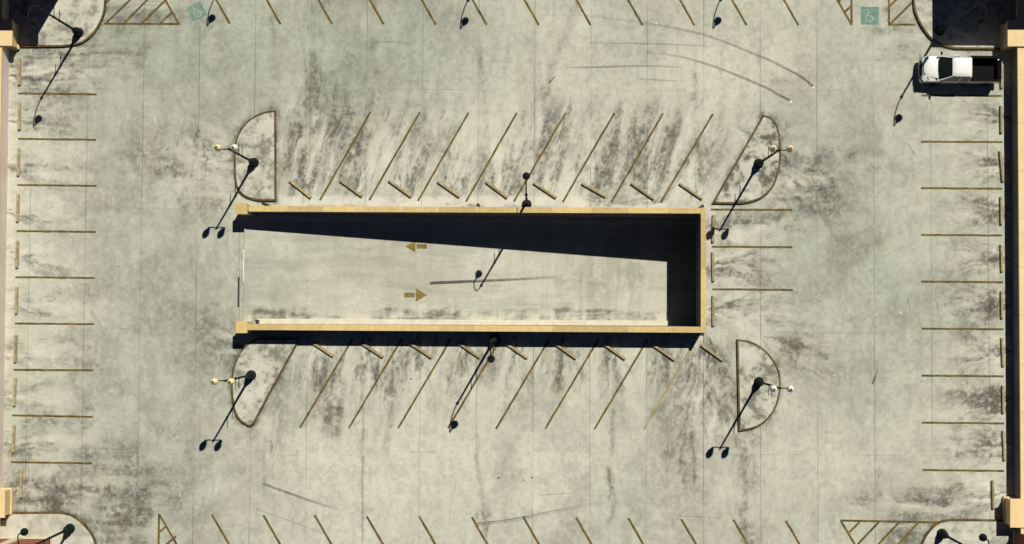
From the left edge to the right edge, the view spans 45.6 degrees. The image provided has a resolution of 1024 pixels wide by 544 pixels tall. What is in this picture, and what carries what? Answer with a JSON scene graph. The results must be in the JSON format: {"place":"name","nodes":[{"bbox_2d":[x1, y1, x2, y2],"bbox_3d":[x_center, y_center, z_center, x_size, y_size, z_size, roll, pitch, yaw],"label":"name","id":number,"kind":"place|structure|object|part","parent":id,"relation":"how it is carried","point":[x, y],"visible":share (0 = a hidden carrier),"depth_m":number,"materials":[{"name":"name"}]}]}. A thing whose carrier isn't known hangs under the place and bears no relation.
{"place":"outdoors","nodes":[
{"label":"outdoors","id":0,"kind":"place"},
{"bbox_2d":[237,277,239,306],"bbox_3d":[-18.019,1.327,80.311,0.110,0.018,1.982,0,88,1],"label":"trench drain","id":1,"kind":"object","parent":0,"point":[238,292],"visible":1,"depth_m":80.31,"materials":[{"name":"metal"}]},
{"label":"ground","id":2,"kind":"structure","parent":0,"visible":0},
{"bbox_2d":[3,0,1013,543],"bbox_3d":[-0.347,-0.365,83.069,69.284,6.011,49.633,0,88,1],"label":"parking deck","id":3,"kind":"structure","parent":2,"relation":"on","point":[859,284],"depth_m":80.04,"materials":[{"name":"concrete"}]},
{"bbox_2d":[0,0,9,536],"bbox_3d":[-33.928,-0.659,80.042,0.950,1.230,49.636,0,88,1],"label":"boundary wall","id":4,"kind":"structure","parent":3,"relation":"on","point":[4,72],"depth_m":80.19,"materials":[{"name":"pink paint"}]},
{"bbox_2d":[0,488,12,517],"bbox_3d":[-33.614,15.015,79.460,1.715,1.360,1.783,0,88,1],"label":"wall pier","id":5,"kind":"structure","parent":3,"relation":"on","point":[6,501],"depth_m":79.25,"materials":[{"name":"beige paint"}]},
{"bbox_2d":[0,19,19,49],"bbox_3d":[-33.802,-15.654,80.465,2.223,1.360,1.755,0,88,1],"label":"wall pier","id":6,"kind":"structure","parent":3,"relation":"on","point":[9,34],"depth_m":79.79,"materials":[{"name":"beige paint"}]},
{"bbox_2d":[11,425,15,452],"bbox_3d":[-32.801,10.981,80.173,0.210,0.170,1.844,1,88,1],"label":"wheel stop","id":7,"kind":"object","parent":3,"relation":"on","point":[13,438],"visible":1,"depth_m":80.11,"materials":[{"name":"concrete"}]},
{"bbox_2d":[13,377,16,405],"bbox_3d":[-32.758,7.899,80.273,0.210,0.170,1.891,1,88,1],"label":"wheel stop","id":8,"kind":"object","parent":3,"relation":"on","point":[14,389],"visible":1,"depth_m":80.22,"materials":[{"name":"concrete"}]},
{"bbox_2d":[14,335,17,362],"bbox_3d":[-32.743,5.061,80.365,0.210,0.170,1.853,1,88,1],"label":"wheel stop","id":9,"kind":"object","parent":3,"relation":"on","point":[15,346],"visible":1,"depth_m":80.30,"materials":[{"name":"concrete"}]},
{"bbox_2d":[14,287,18,313],"bbox_3d":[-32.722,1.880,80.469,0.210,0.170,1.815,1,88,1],"label":"wheel stop","id":10,"kind":"object","parent":3,"relation":"on","point":[16,298],"visible":1,"depth_m":80.40,"materials":[{"name":"concrete"}]},
{"bbox_2d":[15,241,18,267],"bbox_3d":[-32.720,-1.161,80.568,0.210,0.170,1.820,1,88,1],"label":"wheel stop","id":11,"kind":"object","parent":3,"relation":"on","point":[17,256],"visible":1,"depth_m":80.50,"materials":[{"name":"concrete"}]},
{"bbox_2d":[16,194,19,221],"bbox_3d":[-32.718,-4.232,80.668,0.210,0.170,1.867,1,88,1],"label":"wheel stop","id":12,"kind":"object","parent":3,"relation":"on","point":[17,206],"visible":1,"depth_m":80.61,"materials":[{"name":"concrete"}]},
{"bbox_2d":[16,148,20,175],"bbox_3d":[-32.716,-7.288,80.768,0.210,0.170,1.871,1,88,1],"label":"wheel stop","id":13,"kind":"object","parent":3,"relation":"on","point":[18,161],"visible":1,"depth_m":80.70,"materials":[{"name":"concrete"}]},
{"bbox_2d":[18,102,20,129],"bbox_3d":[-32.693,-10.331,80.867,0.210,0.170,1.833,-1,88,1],"label":"wheel stop","id":14,"kind":"object","parent":3,"relation":"on","point":[19,115],"visible":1,"depth_m":80.80,"materials":[{"name":"concrete"}]},
{"bbox_2d":[18,58,20,85],"bbox_3d":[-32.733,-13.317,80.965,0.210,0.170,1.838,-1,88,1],"label":"wheel stop","id":15,"kind":"object","parent":3,"relation":"on","point":[19,71],"visible":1,"depth_m":80.90,"materials":[{"name":"concrete"}]},
{"bbox_2d":[19,469,23,497],"bbox_3d":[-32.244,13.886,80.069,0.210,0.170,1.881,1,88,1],"label":"wheel stop","id":16,"kind":"object","parent":3,"relation":"on","point":[21,485],"visible":1,"depth_m":79.99,"materials":[{"name":"concrete"}]},
{"bbox_2d":[1,512,96,543],"bbox_3d":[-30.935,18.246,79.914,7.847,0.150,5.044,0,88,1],"label":"traffic island","id":17,"kind":"structure","parent":3,"relation":"on","point":[42,524],"depth_m":79.89,"materials":[{"name":"concrete"}]},
{"bbox_2d":[0,536,51,543],"bbox_3d":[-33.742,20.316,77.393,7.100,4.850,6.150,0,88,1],"label":"stair tower","id":18,"kind":"structure","parent":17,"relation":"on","point":[22,540],"depth_m":79.04,"materials":[{"name":"red brick"}]},
{"bbox_2d":[17,523,74,543],"bbox_3d":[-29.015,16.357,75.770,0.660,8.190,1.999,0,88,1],"label":"crook lamp post","id":19,"kind":"object","parent":17,"relation":"on","point":[69,528],"visible":1,"depth_m":77.08,"materials":[{"name":"black metal"}]},
{"bbox_2d":[9,0,106,47],"bbox_3d":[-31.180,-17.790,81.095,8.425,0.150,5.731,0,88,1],"label":"traffic island","id":20,"kind":"structure","parent":3,"relation":"on","point":[87,16],"depth_m":80.97,"materials":[{"name":"concrete"}]},
{"bbox_2d":[27,5,83,37],"bbox_3d":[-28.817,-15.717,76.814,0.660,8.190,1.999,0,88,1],"label":"crook lamp post","id":21,"kind":"object","parent":20,"relation":"on","point":[77,32],"visible":1,"depth_m":77.26,"materials":[{"name":"black metal"}]},
{"bbox_2d":[234,110,276,200],"bbox_3d":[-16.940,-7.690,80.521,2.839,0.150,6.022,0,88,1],"label":"traffic island","id":22,"kind":"structure","parent":3,"relation":"on","point":[256,137],"depth_m":80.45,"materials":[{"name":"concrete"}]},
{"bbox_2d":[214,143,258,167],"bbox_3d":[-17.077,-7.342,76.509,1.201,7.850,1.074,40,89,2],"label":"twin lamp post","id":23,"kind":"object","parent":22,"relation":"on","point":[253,162],"visible":1,"depth_m":76.14,"materials":[{"name":"black metal"}]},
{"bbox_2d":[231,338,300,425],"bbox_3d":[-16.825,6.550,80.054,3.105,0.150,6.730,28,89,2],"label":"traffic island","id":24,"kind":"structure","parent":3,"relation":"on","point":[266,360],"depth_m":79.98,"materials":[{"name":"concrete"}]},
{"bbox_2d":[211,370,255,389],"bbox_3d":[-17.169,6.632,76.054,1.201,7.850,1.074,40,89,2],"label":"twin lamp post","id":25,"kind":"object","parent":24,"relation":"on","point":[250,375],"visible":1,"depth_m":75.70,"materials":[{"name":"black metal"}]},
{"bbox_2d":[289,180,311,198],"bbox_3d":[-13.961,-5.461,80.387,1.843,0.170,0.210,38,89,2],"label":"wheel stop","id":26,"kind":"object","parent":3,"relation":"on","point":[299,188],"visible":1,"depth_m":80.32,"materials":[{"name":"concrete"}]},
{"bbox_2d":[311,341,333,356],"bbox_3d":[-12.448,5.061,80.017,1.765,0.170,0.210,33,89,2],"label":"wheel stop","id":27,"kind":"object","parent":3,"relation":"on","point":[322,348],"visible":1,"depth_m":79.95,"materials":[{"name":"concrete"}]},
{"bbox_2d":[339,179,362,197],"bbox_3d":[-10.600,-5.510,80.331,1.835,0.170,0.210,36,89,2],"label":"wheel stop","id":28,"kind":"object","parent":3,"relation":"on","point":[351,188],"visible":1,"depth_m":80.26,"materials":[{"name":"concrete"}]},
{"bbox_2d":[360,341,383,357],"bbox_3d":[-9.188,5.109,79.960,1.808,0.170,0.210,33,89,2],"label":"wheel stop","id":29,"kind":"object","parent":3,"relation":"on","point":[371,349],"visible":1,"depth_m":79.89,"materials":[{"name":"concrete"}]},
{"bbox_2d":[388,179,411,197],"bbox_3d":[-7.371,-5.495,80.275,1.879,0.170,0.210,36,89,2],"label":"wheel stop","id":30,"kind":"object","parent":3,"relation":"on","point":[399,188],"visible":1,"depth_m":80.20,"materials":[{"name":"concrete"}]},
{"bbox_2d":[409,342,432,358],"bbox_3d":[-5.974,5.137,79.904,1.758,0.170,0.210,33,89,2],"label":"wheel stop","id":31,"kind":"object","parent":3,"relation":"on","point":[421,350],"visible":1,"depth_m":79.83,"materials":[{"name":"concrete"}]},
{"bbox_2d":[437,180,459,197],"bbox_3d":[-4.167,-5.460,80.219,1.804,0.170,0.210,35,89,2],"label":"wheel stop","id":32,"kind":"object","parent":3,"relation":"on","point":[448,188],"visible":1,"depth_m":80.15,"materials":[{"name":"concrete"}]},
{"bbox_2d":[457,341,480,358],"bbox_3d":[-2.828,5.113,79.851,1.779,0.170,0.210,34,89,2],"label":"wheel stop","id":33,"kind":"object","parent":3,"relation":"on","point":[468,350],"visible":1,"depth_m":79.78,"materials":[{"name":"concrete"}]},
{"bbox_2d":[244,213,697,326],"bbox_3d":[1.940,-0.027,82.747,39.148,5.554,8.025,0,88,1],"label":"ramp","id":34,"kind":"structure","parent":3,"relation":"on","point":[490,269],"depth_m":81.63,"materials":[{"name":"concrete"}]},
{"bbox_2d":[236,203,705,332],"bbox_3d":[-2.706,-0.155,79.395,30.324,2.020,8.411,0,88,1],"label":"ramp parapet","id":35,"kind":"structure","parent":3,"relation":"on","point":[244,209],"depth_m":78.47,"materials":[{"name":"paint"}]},
{"bbox_2d":[487,333,499,362],"bbox_3d":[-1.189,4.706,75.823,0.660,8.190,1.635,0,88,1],"label":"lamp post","id":36,"kind":"object","parent":3,"relation":"on","point":[494,337],"visible":1,"depth_m":75.66,"materials":[{"name":"black metal"}]},
{"bbox_2d":[485,181,507,198],"bbox_3d":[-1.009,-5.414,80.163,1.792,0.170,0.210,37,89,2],"label":"wheel stop","id":37,"kind":"object","parent":3,"relation":"on","point":[496,189],"visible":1,"depth_m":80.09,"materials":[{"name":"concrete"}]},
{"bbox_2d":[505,342,527,358],"bbox_3d":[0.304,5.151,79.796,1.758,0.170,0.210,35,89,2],"label":"wheel stop","id":38,"kind":"object","parent":3,"relation":"on","point":[516,350],"visible":1,"depth_m":79.72,"materials":[{"name":"concrete"}]},
{"bbox_2d":[522,172,531,206],"bbox_3d":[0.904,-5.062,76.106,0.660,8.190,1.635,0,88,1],"label":"crook lamp post","id":39,"kind":"object","parent":3,"relation":"on","point":[526,202],"visible":0.91,"depth_m":73.14,"materials":[{"name":"black metal"}]},
{"bbox_2d":[533,182,556,198],"bbox_3d":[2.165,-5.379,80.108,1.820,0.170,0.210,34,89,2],"label":"wheel stop","id":40,"kind":"object","parent":3,"relation":"on","point":[545,190],"visible":1,"depth_m":80.04,"materials":[{"name":"concrete"}]},
{"bbox_2d":[554,342,576,359],"bbox_3d":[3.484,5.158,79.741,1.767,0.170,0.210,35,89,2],"label":"wheel stop","id":41,"kind":"object","parent":3,"relation":"on","point":[565,350],"visible":1,"depth_m":79.67,"materials":[{"name":"concrete"}]},
{"bbox_2d":[581,182,605,197],"bbox_3d":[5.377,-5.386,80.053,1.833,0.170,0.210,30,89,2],"label":"wheel stop","id":42,"kind":"object","parent":3,"relation":"on","point":[593,189],"visible":1,"depth_m":79.98,"materials":[{"name":"concrete"}]},
{"bbox_2d":[603,343,625,359],"bbox_3d":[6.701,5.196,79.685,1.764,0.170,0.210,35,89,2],"label":"wheel stop","id":43,"kind":"object","parent":3,"relation":"on","point":[614,351],"visible":1,"depth_m":79.61,"materials":[{"name":"concrete"}]},
{"bbox_2d":[630,182,653,199],"bbox_3d":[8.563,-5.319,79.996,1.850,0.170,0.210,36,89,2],"label":"wheel stop","id":44,"kind":"object","parent":3,"relation":"on","point":[642,190],"visible":1,"depth_m":79.93,"materials":[{"name":"concrete"}]},
{"bbox_2d":[651,343,675,360],"bbox_3d":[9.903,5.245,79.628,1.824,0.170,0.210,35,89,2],"label":"wheel stop","id":45,"kind":"object","parent":3,"relation":"on","point":[663,352],"visible":1,"depth_m":79.56,"materials":[{"name":"concrete"}]},
{"bbox_2d":[678,182,702,199],"bbox_3d":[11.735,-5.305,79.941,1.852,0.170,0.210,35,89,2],"label":"wheel stop","id":46,"kind":"object","parent":3,"relation":"on","point":[690,191],"visible":1,"depth_m":79.87,"materials":[{"name":"concrete"}]},
{"bbox_2d":[700,344,723,361],"bbox_3d":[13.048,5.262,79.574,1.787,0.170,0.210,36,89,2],"label":"wheel stop","id":47,"kind":"object","parent":3,"relation":"on","point":[711,352],"visible":1,"depth_m":79.50,"materials":[{"name":"concrete"}]},
{"bbox_2d":[711,296,714,325],"bbox_3d":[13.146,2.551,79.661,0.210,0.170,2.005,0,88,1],"label":"wheel stop","id":48,"kind":"object","parent":3,"relation":"on","point":[712,310],"visible":1,"depth_m":79.60,"materials":[{"name":"concrete"}]},
{"bbox_2d":[711,215,714,242],"bbox_3d":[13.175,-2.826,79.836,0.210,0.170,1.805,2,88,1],"label":"wheel stop","id":49,"kind":"object","parent":3,"relation":"on","point":[713,229],"visible":1,"depth_m":79.77,"materials":[{"name":"concrete"}]},
{"bbox_2d":[711,252,714,281],"bbox_3d":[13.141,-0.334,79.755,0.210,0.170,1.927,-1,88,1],"label":"wheel stop","id":50,"kind":"object","parent":3,"relation":"on","point":[712,269],"visible":1,"depth_m":79.69,"materials":[{"name":"concrete"}]},
{"bbox_2d":[712,115,780,203],"bbox_3d":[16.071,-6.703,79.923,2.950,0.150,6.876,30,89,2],"label":"traffic island","id":51,"kind":"structure","parent":3,"relation":"on","point":[746,181],"depth_m":79.86,"materials":[{"name":"concrete"}]},
{"bbox_2d":[754,144,793,168],"bbox_3d":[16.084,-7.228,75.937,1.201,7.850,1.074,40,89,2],"label":"twin lamp post","id":52,"kind":"object","parent":51,"relation":"on","point":[758,163],"visible":1,"depth_m":75.53,"materials":[{"name":"black metal"}]},
{"bbox_2d":[736,339,780,431],"bbox_3d":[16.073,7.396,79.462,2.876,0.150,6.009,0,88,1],"label":"traffic island","id":53,"kind":"structure","parent":3,"relation":"on","point":[757,406],"depth_m":79.39,"materials":[{"name":"concrete"}]},
{"bbox_2d":[754,377,793,396],"bbox_3d":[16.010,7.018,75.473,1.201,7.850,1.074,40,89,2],"label":"twin lamp post","id":54,"kind":"object","parent":53,"relation":"on","point":[759,382],"visible":1,"depth_m":75.12,"materials":[{"name":"black metal"}]},
{"bbox_2d":[918,52,1001,85],"bbox_3d":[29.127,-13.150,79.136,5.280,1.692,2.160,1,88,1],"label":"pickup truck","id":55,"kind":"object","parent":3,"relation":"on","point":[970,69],"visible":1,"depth_m":78.93,"materials":[{"name":"white paint"}]},
{"bbox_3d":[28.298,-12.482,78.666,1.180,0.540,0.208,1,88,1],"label":"side window","id":56,"kind":"part","parent":55,"relation":"part of","materials":[{"name":"black glass"}]},
{"bbox_3d":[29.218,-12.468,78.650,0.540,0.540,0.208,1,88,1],"label":"side window","id":57,"kind":"part","parent":55,"relation":"part of","materials":[{"name":"black glass"}]},
{"bbox_2d":[912,0,1010,49],"bbox_3d":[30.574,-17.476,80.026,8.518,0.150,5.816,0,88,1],"label":"traffic island","id":58,"kind":"structure","parent":3,"relation":"on","point":[966,32],"depth_m":79.93,"materials":[{"name":"concrete"}]},
{"bbox_2d":[935,3,986,35],"bbox_3d":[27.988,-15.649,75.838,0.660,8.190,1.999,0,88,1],"label":"crook lamp post","id":59,"kind":"object","parent":58,"relation":"on","point":[940,30],"visible":1,"depth_m":76.11,"materials":[{"name":"black metal"}]},
{"bbox_2d":[921,519,1014,543],"bbox_3d":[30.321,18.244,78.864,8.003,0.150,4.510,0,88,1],"label":"traffic island","id":60,"kind":"structure","parent":3,"relation":"on","point":[970,531],"depth_m":78.85,"materials":[{"name":"concrete"}]},
{"bbox_2d":[937,528,988,543],"bbox_3d":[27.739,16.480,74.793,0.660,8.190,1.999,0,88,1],"label":"crook lamp post","id":61,"kind":"object","parent":60,"relation":"on","point":[942,533],"visible":1,"depth_m":77.55,"materials":[{"name":"black metal"}]},
{"bbox_2d":[991,480,994,508],"bbox_3d":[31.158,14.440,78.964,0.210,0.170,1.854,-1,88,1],"label":"wheel stop","id":62,"kind":"object","parent":3,"relation":"on","point":[992,496],"visible":1,"depth_m":78.89,"materials":[{"name":"concrete"}]},
{"bbox_2d":[999,196,1002,224],"bbox_3d":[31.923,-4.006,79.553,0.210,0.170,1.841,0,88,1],"label":"wheel stop","id":63,"kind":"object","parent":3,"relation":"on","point":[1000,210],"visible":1,"depth_m":79.48,"materials":[{"name":"concrete"}]},
{"bbox_2d":[998,151,1003,181],"bbox_3d":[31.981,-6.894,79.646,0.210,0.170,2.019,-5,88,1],"label":"wheel stop","id":64,"kind":"object","parent":3,"relation":"on","point":[1001,166],"visible":1,"depth_m":79.58,"materials":[{"name":"concrete"}]},
{"bbox_2d":[999,106,1002,132],"bbox_3d":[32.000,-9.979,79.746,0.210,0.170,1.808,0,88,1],"label":"wheel stop","id":65,"kind":"object","parent":3,"relation":"on","point":[1000,119],"visible":1,"depth_m":79.68,"materials":[{"name":"concrete"}]},
{"bbox_2d":[999,244,1002,271],"bbox_3d":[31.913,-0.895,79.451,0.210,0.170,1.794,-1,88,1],"label":"wheel stop","id":66,"kind":"object","parent":3,"relation":"on","point":[1001,256],"visible":1,"depth_m":79.39,"materials":[{"name":"concrete"}]},
{"bbox_2d":[999,61,1002,88],"bbox_3d":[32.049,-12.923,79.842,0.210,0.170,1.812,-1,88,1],"label":"wheel stop","id":67,"kind":"object","parent":3,"relation":"on","point":[1001,85],"visible":0.57,"depth_m":79.76,"materials":[{"name":"concrete"}]},
{"bbox_2d":[1000,291,1002,318],"bbox_3d":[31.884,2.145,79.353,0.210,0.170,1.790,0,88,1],"label":"wheel stop","id":68,"kind":"object","parent":3,"relation":"on","point":[1001,304],"visible":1,"depth_m":79.28,"materials":[{"name":"concrete"}]},
{"bbox_2d":[1000,338,1004,366],"bbox_3d":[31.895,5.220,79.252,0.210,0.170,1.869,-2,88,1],"label":"wheel stop","id":69,"kind":"object","parent":3,"relation":"on","point":[1002,351],"visible":1,"depth_m":79.19,"materials":[{"name":"concrete"}]},
{"bbox_2d":[1001,385,1004,412],"bbox_3d":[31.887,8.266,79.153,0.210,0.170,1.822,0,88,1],"label":"wheel stop","id":70,"kind":"object","parent":3,"relation":"on","point":[1002,399],"visible":1,"depth_m":79.08,"materials":[{"name":"concrete"}]},
{"bbox_2d":[1001,431,1005,460],"bbox_3d":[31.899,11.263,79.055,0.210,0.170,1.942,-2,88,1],"label":"wheel stop","id":71,"kind":"object","parent":3,"relation":"on","point":[1003,446],"visible":1,"depth_m":78.98,"materials":[{"name":"concrete"}]},
{"bbox_2d":[1001,19,1023,49],"bbox_3d":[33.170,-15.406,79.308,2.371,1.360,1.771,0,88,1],"label":"wall pier","id":72,"kind":"structure","parent":3,"relation":"on","point":[1012,33],"depth_m":78.65,"materials":[{"name":"beige paint"}]},
{"bbox_2d":[1002,496,1023,527],"bbox_3d":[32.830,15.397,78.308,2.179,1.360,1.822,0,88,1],"label":"wall pier","id":73,"kind":"structure","parent":3,"relation":"on","point":[1013,511],"depth_m":77.66,"materials":[{"name":"beige paint"}]},
{"bbox_2d":[1010,0,1023,533],"bbox_3d":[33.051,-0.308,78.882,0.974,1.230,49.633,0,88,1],"label":"boundary wall","id":74,"kind":"structure","parent":3,"relation":"on","point":[1017,119],"depth_m":78.64,"materials":[{"name":"beige concrete"}]},
{"bbox_2d":[1013,530,1023,543],"bbox_3d":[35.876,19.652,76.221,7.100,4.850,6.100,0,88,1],"label":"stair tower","id":75,"kind":"structure","parent":3,"relation":"on","point":[1018,537],"depth_m":78.19,"materials":[{"name":"red brick"}]}
]}

